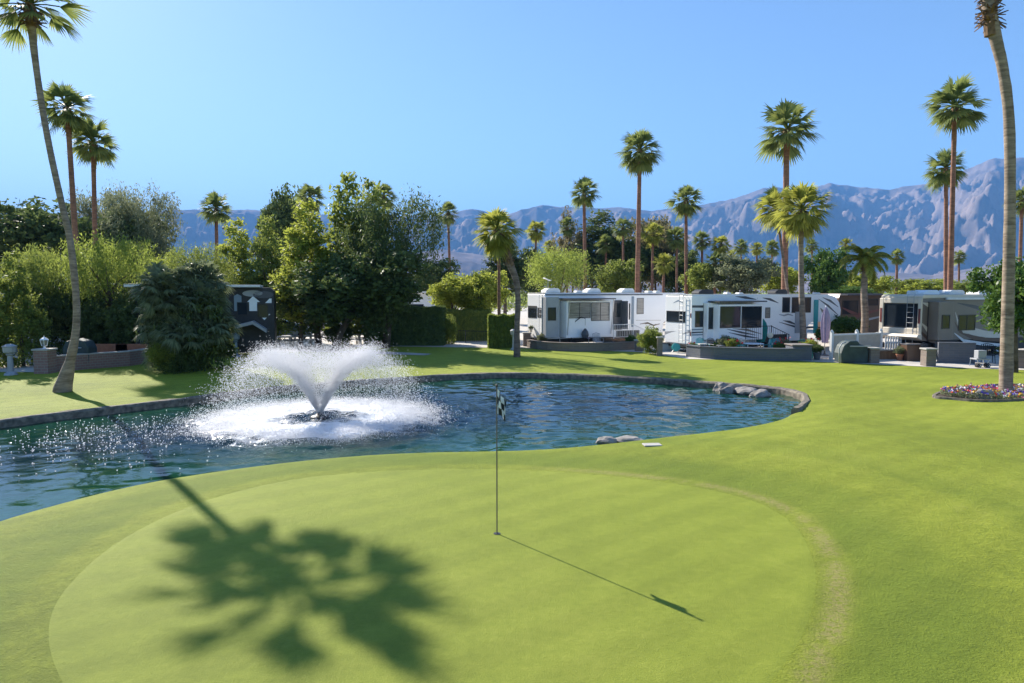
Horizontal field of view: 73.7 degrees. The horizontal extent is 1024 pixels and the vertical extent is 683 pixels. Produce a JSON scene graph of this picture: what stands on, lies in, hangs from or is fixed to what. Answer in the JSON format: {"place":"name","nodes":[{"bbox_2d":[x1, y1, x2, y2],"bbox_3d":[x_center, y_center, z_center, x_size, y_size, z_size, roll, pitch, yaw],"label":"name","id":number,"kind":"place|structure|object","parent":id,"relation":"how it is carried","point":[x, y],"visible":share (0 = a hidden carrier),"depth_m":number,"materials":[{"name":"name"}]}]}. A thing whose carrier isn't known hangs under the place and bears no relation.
{"place":"outdoors","nodes":[
{"label":"outdoors","id":0,"kind":"place"},
{"bbox_2d":[321,323,354,347],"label":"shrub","id":1,"kind":"object","parent":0,"point":[330,333],"visible":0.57,"depth_m":43.75,"materials":[{"name":"green plant"}]},
{"bbox_2d":[0,378,800,520],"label":"pond water","id":2,"kind":"structure","parent":0,"point":[541,414],"depth_m":19.01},
{"bbox_2d":[0,330,468,475],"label":"fountain","id":3,"kind":"object","parent":2,"relation":"on","point":[293,363],"visible":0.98,"depth_m":20.03,"materials":[{"name":"white liquid"}]},
{"bbox_2d":[2,249,1017,292],"bbox_3d":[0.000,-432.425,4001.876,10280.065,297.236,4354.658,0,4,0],"label":"foothills","id":4,"kind":"structure","parent":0,"point":[470,263],"depth_m":3952.96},
{"bbox_2d":[0,293,1023,682],"bbox_3d":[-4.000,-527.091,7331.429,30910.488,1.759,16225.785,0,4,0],"label":"ground","id":5,"kind":"structure","parent":0,"point":[892,495],"depth_m":12.51,"materials":[{"name":"green plant"}]},
{"bbox_2d":[1,344,17,375],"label":"birdbath","id":6,"kind":"object","parent":5,"relation":"on","point":[9,350],"visible":1,"depth_m":29.55,"materials":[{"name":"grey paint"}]},
{"bbox_2d":[0,248,52,367],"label":"broadleaf tree","id":7,"kind":"object","parent":5,"relation":"on","point":[25,319],"visible":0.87,"depth_m":32.58,"materials":[{"name":"green plant"}]},
{"bbox_2d":[31,348,57,373],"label":"pillar","id":8,"kind":"structure","parent":5,"relation":"on","point":[44,361],"depth_m":30.05,"materials":[{"name":"brick"}]},
{"bbox_2d":[0,0,93,392],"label":"palm tree","id":9,"kind":"object","parent":5,"relation":"on","point":[28,21],"visible":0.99,"depth_m":24.40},
{"bbox_2d":[48,286,127,343],"bbox_3d":[-23.301,-0.851,38.272,4.180,4.597,4.250,0,4,0],"label":"shrub","id":10,"kind":"object","parent":5,"relation":"on","point":[89,327],"visible":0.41,"depth_m":36.85,"materials":[{"name":"green plant"}]},
{"bbox_2d":[145,343,180,369],"bbox_3d":[-15.343,0.570,30.068,1.433,1.442,1.447,0,4,0],"label":"shrub","id":11,"kind":"object","parent":5,"relation":"on","point":[155,352],"visible":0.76,"depth_m":29.80,"materials":[{"name":"green plant"}]},
{"bbox_2d":[128,259,243,374],"bbox_3d":[-14.858,-0.740,31.141,4.712,6.153,4.494,-3,5,-36],"label":"shrub","id":12,"kind":"object","parent":5,"relation":"on","point":[185,310],"visible":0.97,"depth_m":30.28,"materials":[{"name":"green plant"}]},
{"bbox_2d":[124,285,276,355],"bbox_3d":[-17.138,-1.158,38.152,7.400,3.986,3.900,-1,4,-17],"label":"travel trailer","id":13,"kind":"object","parent":5,"relation":"on","point":[253,307],"visible":0.3,"depth_m":38.17,"materials":[{"name":"black plastic"}]},
{"bbox_2d":[289,250,433,350],"bbox_3d":[-9.217,-2.413,42.081,8.419,6.307,8.046,-1,4,-15],"label":"broadleaf tree","id":14,"kind":"object","parent":5,"relation":"on","point":[339,285],"visible":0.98,"depth_m":40.19,"materials":[{"name":"green plant"}]},
{"bbox_2d":[331,183,451,347],"bbox_3d":[-7.471,-4.877,43.891,7.351,10.842,7.377,0,4,0],"label":"mesquite tree","id":15,"kind":"object","parent":5,"relation":"on","point":[376,230],"visible":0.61,"depth_m":42.85,"materials":[{"name":"green plant"}]},
{"bbox_2d":[0,372,809,428],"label":"pond edging","id":16,"kind":"object","parent":5,"relation":"on","point":[803,397],"visible":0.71,"depth_m":25.81,"materials":[{"name":"stone"}]},
{"bbox_2d":[49,469,815,682],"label":"putting green","id":17,"kind":"object","parent":5,"relation":"on","point":[414,576],"visible":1,"depth_m":8.33,"materials":[{"name":"green plant"}]},
{"bbox_2d":[493,384,505,534],"bbox_3d":[-0.181,1.786,10.108,0.194,2.325,0.108,0,4,0],"label":"golf flag","id":18,"kind":"object","parent":17,"relation":"on","point":[500,407],"visible":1,"depth_m":10.07,"materials":[{"name":"black plastic"}]},
{"bbox_2d":[445,314,457,343],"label":"shrub","id":19,"kind":"object","parent":5,"relation":"on","point":[451,328],"visible":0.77,"depth_m":46.86,"materials":[{"name":"green plant"}]},
{"bbox_2d":[472,206,527,356],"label":"palm tree","id":20,"kind":"object","parent":5,"relation":"on","point":[498,244],"visible":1,"depth_m":37.31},
{"bbox_2d":[0,307,1023,371],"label":"trailer pads","id":21,"kind":"object","parent":5,"relation":"on","point":[681,353],"visible":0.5,"depth_m":42.00,"materials":[{"name":"concrete"}]},
{"bbox_2d":[0,240,80,330],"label":"weeping tree","id":22,"kind":"object","parent":21,"relation":"on","point":[43,278],"visible":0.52,"depth_m":36.85,"materials":[{"name":"green plant"}]},
{"bbox_2d":[0,195,85,282],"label":"broadleaf tree","id":23,"kind":"object","parent":21,"relation":"on","point":[29,224],"visible":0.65,"depth_m":59.54,"materials":[{"name":"green plant"}]},
{"bbox_2d":[13,275,88,354],"bbox_3d":[-25.426,-1.414,37.846,4.188,4.530,4.231,0,4,0],"label":"shrub","id":24,"kind":"object","parent":21,"relation":"on","point":[59,330],"visible":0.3,"depth_m":37.33,"materials":[{"name":"green plant"}]},
{"bbox_2d":[30,79,96,275],"bbox_3d":[-27.558,-7.670,42.540,3.668,16.652,3.289,0,4,0],"label":"palm tree","id":25,"kind":"object","parent":21,"relation":"on","point":[67,121],"visible":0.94,"depth_m":42.04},
{"bbox_2d":[63,338,96,359],"bbox_3d":[-20.393,0.561,32.235,1.238,1.420,0.750,0,4,0],"label":"covered grill","id":26,"kind":"object","parent":21,"relation":"on","point":[85,345],"visible":0.48,"depth_m":31.91,"materials":[{"name":"fabric"}]},
{"bbox_2d":[62,117,119,282],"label":"palm tree","id":27,"kind":"object","parent":21,"relation":"on","point":[94,154],"visible":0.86,"depth_m":44.15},
{"bbox_2d":[54,179,138,280],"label":"eucalyptus","id":28,"kind":"object","parent":21,"relation":"on","point":[86,205],"visible":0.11,"depth_m":62.51,"materials":[{"name":"green plant"}]},
{"bbox_2d":[57,348,145,371],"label":"patio wall","id":29,"kind":"structure","parent":21,"relation":"on","point":[96,360],"depth_m":32.49,"materials":[{"name":"brick"}]},
{"bbox_2d":[48,229,158,332],"bbox_3d":[-22.337,-2.692,37.981,4.794,7.291,4.516,0,4,0],"label":"weeping tree","id":30,"kind":"object","parent":21,"relation":"on","point":[100,264],"visible":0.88,"depth_m":37.34,"materials":[{"name":"green plant"}]},
{"bbox_2d":[93,289,143,343],"bbox_3d":[-20.512,-0.996,37.014,3.432,3.738,3.398,3,5,33],"label":"shrub","id":31,"kind":"object","parent":21,"relation":"on","point":[119,314],"visible":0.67,"depth_m":36.14,"materials":[{"name":"green plant"}]},
{"bbox_2d":[71,208,178,282],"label":"broadleaf tree","id":32,"kind":"object","parent":21,"relation":"on","point":[82,224],"visible":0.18,"depth_m":58.38,"materials":[{"name":"green plant"}]},
{"bbox_2d":[98,177,183,281],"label":"eucalyptus","id":33,"kind":"object","parent":21,"relation":"on","point":[125,213],"visible":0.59,"depth_m":58.52,"materials":[{"name":"green plant"}]},
{"bbox_2d":[157,236,239,284],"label":"weeping tree","id":34,"kind":"object","parent":21,"relation":"on","point":[196,256],"visible":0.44,"depth_m":43.18,"materials":[{"name":"green plant"}]},
{"bbox_2d":[195,190,233,260],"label":"palm tree","id":35,"kind":"object","parent":21,"relation":"on","point":[213,199],"visible":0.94,"depth_m":60.96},
{"bbox_2d":[213,217,261,284],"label":"broadleaf tree","id":36,"kind":"object","parent":21,"relation":"on","point":[239,242],"visible":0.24,"depth_m":50.93,"materials":[{"name":"green plant"}]},
{"bbox_2d":[241,214,294,339],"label":"broadleaf tree","id":37,"kind":"object","parent":21,"relation":"on","point":[269,254],"visible":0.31,"depth_m":49.12,"materials":[{"name":"green plant"}]},
{"bbox_2d":[256,182,308,274],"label":"pine tree","id":38,"kind":"object","parent":21,"relation":"on","point":[280,207],"visible":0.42,"depth_m":79.41,"materials":[{"name":"green plant"}]},
{"bbox_2d":[269,273,327,347],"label":"broadleaf tree","id":39,"kind":"object","parent":21,"relation":"on","point":[281,307],"visible":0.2,"depth_m":43.38,"materials":[{"name":"green plant"}]},
{"bbox_2d":[267,197,345,347],"bbox_3d":[-12.958,-4.289,43.818,5.518,9.662,5.682,0,4,0],"label":"poplar tree","id":40,"kind":"object","parent":21,"relation":"on","point":[310,241],"visible":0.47,"depth_m":42.69,"materials":[{"name":"green plant"}]},
{"bbox_2d":[292,183,325,261],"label":"palm tree","id":41,"kind":"object","parent":21,"relation":"on","point":[311,191],"visible":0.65,"depth_m":70.62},
{"bbox_2d":[319,171,371,342],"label":"poplar tree","id":42,"kind":"object","parent":21,"relation":"on","point":[336,216],"visible":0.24,"depth_m":46.00,"materials":[{"name":"green plant"}]},
{"bbox_2d":[346,177,397,325],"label":"poplar tree","id":43,"kind":"object","parent":21,"relation":"on","point":[370,184],"visible":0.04,"depth_m":47.24,"materials":[{"name":"green plant"}]},
{"bbox_2d":[375,183,399,210],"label":"palm tree","id":44,"kind":"object","parent":21,"relation":"on","point":[388,192],"visible":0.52,"depth_m":78.60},
{"bbox_2d":[363,304,447,345],"bbox_3d":[-7.296,-1.031,46.353,5.776,3.000,1.786,0,4,0],"label":"hedge","id":45,"kind":"object","parent":21,"relation":"on","point":[424,326],"visible":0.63,"depth_m":45.56,"materials":[{"name":"green plant"}]},
{"bbox_2d":[406,257,460,290],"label":"broadleaf tree","id":46,"kind":"object","parent":21,"relation":"on","point":[446,264],"visible":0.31,"depth_m":70.01,"materials":[{"name":"green plant"}]},
{"bbox_2d":[438,202,458,268],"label":"palm tree","id":47,"kind":"object","parent":21,"relation":"on","point":[448,219],"visible":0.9,"depth_m":83.73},
{"bbox_2d":[426,272,478,309],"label":"broadleaf tree","id":48,"kind":"object","parent":21,"relation":"on","point":[449,292],"visible":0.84,"depth_m":50.94,"materials":[{"name":"green plant"}]},
{"bbox_2d":[446,308,491,340],"bbox_3d":[-3.334,-1.179,50.652,3.711,2.617,1.340,0,4,0],"label":"hedge","id":49,"kind":"object","parent":21,"relation":"on","point":[470,321],"visible":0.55,"depth_m":50.03,"materials":[{"name":"green plant"}]},
{"bbox_2d":[460,270,510,311],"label":"broadleaf tree","id":50,"kind":"object","parent":21,"relation":"on","point":[484,297],"visible":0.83,"depth_m":51.07,"materials":[{"name":"green plant"}]},
{"bbox_2d":[487,313,514,347],"bbox_3d":[-0.671,-0.647,44.274,1.938,2.454,1.563,0,4,0],"label":"hedge","id":51,"kind":"object","parent":21,"relation":"on","point":[500,327],"visible":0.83,"depth_m":43.56,"materials":[{"name":"green plant"}]},
{"bbox_2d":[476,243,532,314],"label":"broadleaf tree","id":52,"kind":"object","parent":21,"relation":"on","point":[519,266],"visible":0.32,"depth_m":76.52,"materials":[{"name":"green plant"}]},
{"bbox_2d":[513,246,547,305],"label":"broadleaf tree","id":53,"kind":"object","parent":21,"relation":"on","point":[525,254],"visible":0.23,"depth_m":88.99,"materials":[{"name":"green plant"}]},
{"bbox_2d":[524,220,547,292],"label":"palm tree","id":54,"kind":"object","parent":21,"relation":"on","point":[535,235],"visible":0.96,"depth_m":88.81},
{"bbox_2d":[523,244,596,292],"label":"weeping tree","id":55,"kind":"object","parent":21,"relation":"on","point":[547,266],"visible":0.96,"depth_m":60.71,"materials":[{"name":"green plant"}]},
{"bbox_2d":[558,217,576,292],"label":"palm tree","id":56,"kind":"object","parent":21,"relation":"on","point":[567,231],"visible":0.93,"depth_m":96.69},
{"bbox_2d":[550,205,590,292],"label":"eucalyptus","id":57,"kind":"object","parent":21,"relation":"on","point":[570,242],"visible":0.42,"depth_m":96.49,"materials":[{"name":"green plant"}]},
{"bbox_2d":[527,339,634,351],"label":"patio wall","id":58,"kind":"structure","parent":21,"relation":"on","point":[579,347],"depth_m":41.77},
{"bbox_2d":[570,176,601,289],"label":"palm tree","id":59,"kind":"object","parent":21,"relation":"on","point":[584,200],"visible":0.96,"depth_m":69.00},
{"bbox_2d":[567,209,627,288],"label":"eucalyptus","id":60,"kind":"object","parent":21,"relation":"on","point":[594,230],"visible":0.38,"depth_m":93.59,"materials":[{"name":"green plant"}]},
{"bbox_2d":[594,233,614,266],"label":"palm tree","id":61,"kind":"object","parent":21,"relation":"on","point":[606,248],"visible":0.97,"depth_m":90.92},
{"bbox_2d":[528,278,683,342],"bbox_3d":[7.356,-2.073,47.114,12.618,4.516,3.750,-2,5,-25],"label":"travel trailer","id":62,"kind":"object","parent":21,"relation":"on","point":[554,314],"visible":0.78,"depth_m":45.08,"materials":[{"name":"grey paint"}]},
{"bbox_2d":[593,258,644,292],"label":"broadleaf tree","id":63,"kind":"object","parent":21,"relation":"on","point":[622,277],"visible":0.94,"depth_m":68.59,"materials":[{"name":"green plant"}]},
{"bbox_2d":[613,217,634,262],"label":"palm tree","id":64,"kind":"object","parent":21,"relation":"on","point":[622,232],"visible":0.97,"depth_m":86.91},
{"bbox_2d":[598,233,659,292],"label":"broadleaf tree","id":65,"kind":"object","parent":21,"relation":"on","point":[629,249],"visible":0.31,"depth_m":91.75,"materials":[{"name":"green plant"}]},
{"bbox_2d":[614,128,662,292],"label":"palm tree","id":66,"kind":"object","parent":21,"relation":"on","point":[639,161],"visible":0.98,"depth_m":55.97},
{"bbox_2d":[641,221,665,290],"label":"palm tree","id":67,"kind":"object","parent":21,"relation":"on","point":[653,238],"visible":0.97,"depth_m":85.18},
{"bbox_2d":[625,214,688,292],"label":"broadleaf tree","id":68,"kind":"object","parent":21,"relation":"on","point":[663,246],"visible":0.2,"depth_m":94.26,"materials":[{"name":"green plant"}]},
{"bbox_2d":[652,252,676,292],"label":"palm tree","id":69,"kind":"object","parent":21,"relation":"on","point":[663,268],"visible":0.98,"depth_m":79.27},
{"bbox_2d":[647,250,700,292],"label":"broadleaf tree","id":70,"kind":"object","parent":21,"relation":"on","point":[670,277],"visible":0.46,"depth_m":87.82,"materials":[{"name":"green plant"}]},
{"bbox_2d":[665,226,692,292],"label":"palm tree","id":71,"kind":"object","parent":21,"relation":"on","point":[676,243],"visible":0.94,"depth_m":83.21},
{"bbox_2d":[663,184,704,293],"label":"palm tree","id":72,"kind":"object","parent":21,"relation":"on","point":[685,208],"visible":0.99,"depth_m":71.15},
{"bbox_2d":[676,262,727,293],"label":"broadleaf tree","id":73,"kind":"object","parent":21,"relation":"on","point":[699,277],"visible":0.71,"depth_m":70.11,"materials":[{"name":"green plant"}]},
{"bbox_2d":[690,230,713,263],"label":"palm tree","id":74,"kind":"object","parent":21,"relation":"on","point":[702,243],"visible":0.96,"depth_m":86.98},
{"bbox_2d":[704,251,726,293],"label":"palm tree","id":75,"kind":"object","parent":21,"relation":"on","point":[714,259],"visible":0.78,"depth_m":69.36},
{"bbox_2d":[709,235,732,293],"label":"palm tree","id":76,"kind":"object","parent":21,"relation":"on","point":[723,247],"visible":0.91,"depth_m":84.98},
{"bbox_2d":[706,253,780,293],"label":"broadleaf tree","id":77,"kind":"object","parent":21,"relation":"on","point":[745,275],"visible":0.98,"depth_m":66.45,"materials":[{"name":"green plant"}]},
{"bbox_2d":[686,345,803,360],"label":"patio wall","id":78,"kind":"structure","parent":21,"relation":"on","point":[752,353],"depth_m":36.15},
{"bbox_2d":[663,289,840,348],"bbox_3d":[15.755,-1.419,43.285,12.618,3.766,3.527,-2,5,-25],"label":"travel trailer","id":79,"kind":"object","parent":21,"relation":"on","point":[705,315],"visible":0.71,"depth_m":41.22,"materials":[{"name":"white plastic"}]},
{"bbox_2d":[750,185,797,293],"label":"palm tree","id":80,"kind":"object","parent":21,"relation":"on","point":[771,197],"visible":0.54,"depth_m":45.39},
{"bbox_2d":[753,265,808,293],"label":"broadleaf tree","id":81,"kind":"object","parent":21,"relation":"on","point":[774,282],"visible":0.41,"depth_m":70.51,"materials":[{"name":"green plant"}]},
{"bbox_2d":[753,98,824,288],"bbox_3d":[20.685,-9.158,51.391,4.954,18.341,5.288,0,4,0],"label":"palm tree","id":82,"kind":"object","parent":21,"relation":"on","point":[786,136],"visible":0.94,"depth_m":50.97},
{"bbox_2d":[784,343,813,360],"bbox_3d":[15.222,0.568,36.297,1.120,0.880,1.120,0,4,0],"label":"outdoor kitchen counter","id":83,"kind":"object","parent":21,"relation":"on","point":[807,353],"visible":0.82,"depth_m":35.81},
{"bbox_2d":[769,181,840,340],"bbox_3d":[17.937,-4.564,42.139,4.144,10.518,4.459,2,5,28],"label":"palm tree","id":84,"kind":"object","parent":21,"relation":"on","point":[802,222],"visible":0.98,"depth_m":41.71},
{"bbox_2d":[820,306,830,355],"bbox_3d":[17.704,-0.608,38.617,0.530,2.830,0.532,0,4,0],"label":"patio umbrella","id":85,"kind":"object","parent":21,"relation":"on","point":[825,323],"visible":0.95,"depth_m":38.48,"materials":[{"name":"fabric"}]},
{"bbox_2d":[804,247,853,293],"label":"broadleaf tree","id":86,"kind":"object","parent":21,"relation":"on","point":[827,275],"visible":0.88,"depth_m":68.85,"materials":[{"name":"green plant"}]},
{"bbox_2d":[814,293,883,334],"bbox_3d":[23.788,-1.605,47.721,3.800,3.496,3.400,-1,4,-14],"label":"motorhome","id":87,"kind":"object","parent":21,"relation":"on","point":[850,304],"visible":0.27,"depth_m":46.85,"materials":[{"name":"brown paint"}]},
{"bbox_2d":[842,300,858,314],"bbox_3d":[23.111,-2.329,46.668,1.270,0.970,0.032,-1,4,-14],"label":"window","id":88,"kind":"structure","parent":87,"relation":"in","point":[852,305],"depth_m":46.65,"materials":[{"name":"black glass"}]},
{"bbox_2d":[830,315,869,333],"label":"shrub","id":89,"kind":"object","parent":21,"relation":"on","point":[842,325],"visible":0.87,"depth_m":43.44,"materials":[{"name":"green plant"}]},
{"bbox_2d":[834,340,871,362],"bbox_3d":[17.305,0.508,34.886,1.621,1.147,0.900,0,4,0],"label":"covered grill","id":90,"kind":"object","parent":21,"relation":"on","point":[849,351],"visible":1,"depth_m":34.55,"materials":[{"name":"fabric"}]},
{"bbox_2d":[829,328,882,358],"bbox_3d":[18.747,0.114,37.167,3.879,1.600,0.220,-2,4,-23],"label":"vinyl fence","id":91,"kind":"object","parent":21,"relation":"on","point":[872,339],"visible":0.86,"depth_m":37.10,"materials":[{"name":"beige paint"}]},
{"bbox_2d":[838,245,897,332],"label":"palm tree","id":92,"kind":"object","parent":21,"relation":"on","point":[868,259],"visible":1,"depth_m":40.70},
{"bbox_2d":[846,274,905,293],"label":"broadleaf tree","id":93,"kind":"object","parent":21,"relation":"on","point":[881,285],"visible":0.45,"depth_m":72.94,"materials":[{"name":"green plant"}]},
{"bbox_2d":[887,248,906,293],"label":"palm tree","id":94,"kind":"object","parent":21,"relation":"on","point":[897,255],"visible":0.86,"depth_m":91.32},
{"bbox_2d":[890,278,963,293],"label":"broadleaf tree","id":95,"kind":"object","parent":21,"relation":"on","point":[920,284],"visible":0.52,"depth_m":90.00,"materials":[{"name":"green plant"}]},
{"bbox_2d":[919,348,937,365],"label":"pillar","id":96,"kind":"structure","parent":21,"relation":"on","point":[928,357],"depth_m":33.07,"materials":[{"name":"concrete"}]},
{"bbox_2d":[922,147,968,289],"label":"palm tree","id":97,"kind":"object","parent":21,"relation":"on","point":[941,178],"visible":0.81,"depth_m":57.13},
{"bbox_2d":[876,290,1023,354],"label":"travel trailer","id":98,"kind":"object","parent":21,"relation":"on","point":[931,318],"visible":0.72,"depth_m":37.87,"materials":[{"name":"beige paint"}]},
{"bbox_2d":[916,72,990,289],"bbox_3d":[31.075,-9.264,48.564,4.650,18.959,4.564,0,4,0],"label":"palm tree","id":99,"kind":"object","parent":21,"relation":"on","point":[955,116],"visible":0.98,"depth_m":47.88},
{"bbox_2d":[937,342,975,363],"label":"patio wall","id":100,"kind":"structure","parent":21,"relation":"on","point":[955,352],"depth_m":34.45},
{"bbox_2d":[969,350,990,367],"bbox_3d":[22.417,0.829,32.682,0.716,0.819,0.550,0,4,0],"label":"utility cart","id":101,"kind":"object","parent":21,"relation":"on","point":[980,354],"visible":1,"depth_m":32.53,"materials":[{"name":"grey paint"}]},
{"bbox_2d":[1002,186,1023,261],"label":"palm tree","id":102,"kind":"object","parent":21,"relation":"on","point":[1020,203],"visible":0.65,"depth_m":61.29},
{"bbox_2d":[636,325,663,353],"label":"shrub","id":103,"kind":"object","parent":5,"relation":"on","point":[647,337],"visible":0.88,"depth_m":39.34,"materials":[{"name":"green plant"}]},
{"bbox_2d":[932,383,1023,401],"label":"bed edging","id":104,"kind":"object","parent":5,"relation":"on","point":[968,400],"visible":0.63,"depth_m":22.67,"materials":[{"name":"stone"}]},
{"bbox_2d":[936,384,1023,399],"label":"bed soil","id":105,"kind":"structure","parent":5,"relation":"on","point":[945,395],"depth_m":23.42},
{"bbox_2d":[974,0,1015,393],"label":"palm tree","id":106,"kind":"object","parent":105,"relation":"on","point":[990,22],"visible":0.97,"depth_m":22.86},
{"bbox_2d":[940,384,1023,398],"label":"bedding","id":107,"kind":"object","parent":5,"relation":"on","point":[946,392],"depth_m":23.11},
{"bbox_2d":[965,256,1023,372],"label":"broadleaf tree","id":108,"kind":"object","parent":5,"relation":"on","point":[992,303],"visible":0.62,"depth_m":30.34,"materials":[{"name":"green plant"}]},
{"bbox_2d":[0,0,1023,216],"label":"sky","id":109,"kind":"structure","parent":0,"point":[484,105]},
{"bbox_2d":[4,158,1023,274],"bbox_3d":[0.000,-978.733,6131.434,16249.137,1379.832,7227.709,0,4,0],"label":"mountains","id":110,"kind":"structure","parent":0,"point":[908,221],"depth_m":5658.93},
{"bbox_2d":[900,343,924,360],"bbox_3d":[20.986,0.565,35.784,1.000,0.900,0.680,0,4,0],"label":"outdoor kitchen counter","id":111,"kind":"object","parent":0,"point":[912,352],"visible":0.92,"depth_m":35.49,"materials":[{"name":"brown paint"}]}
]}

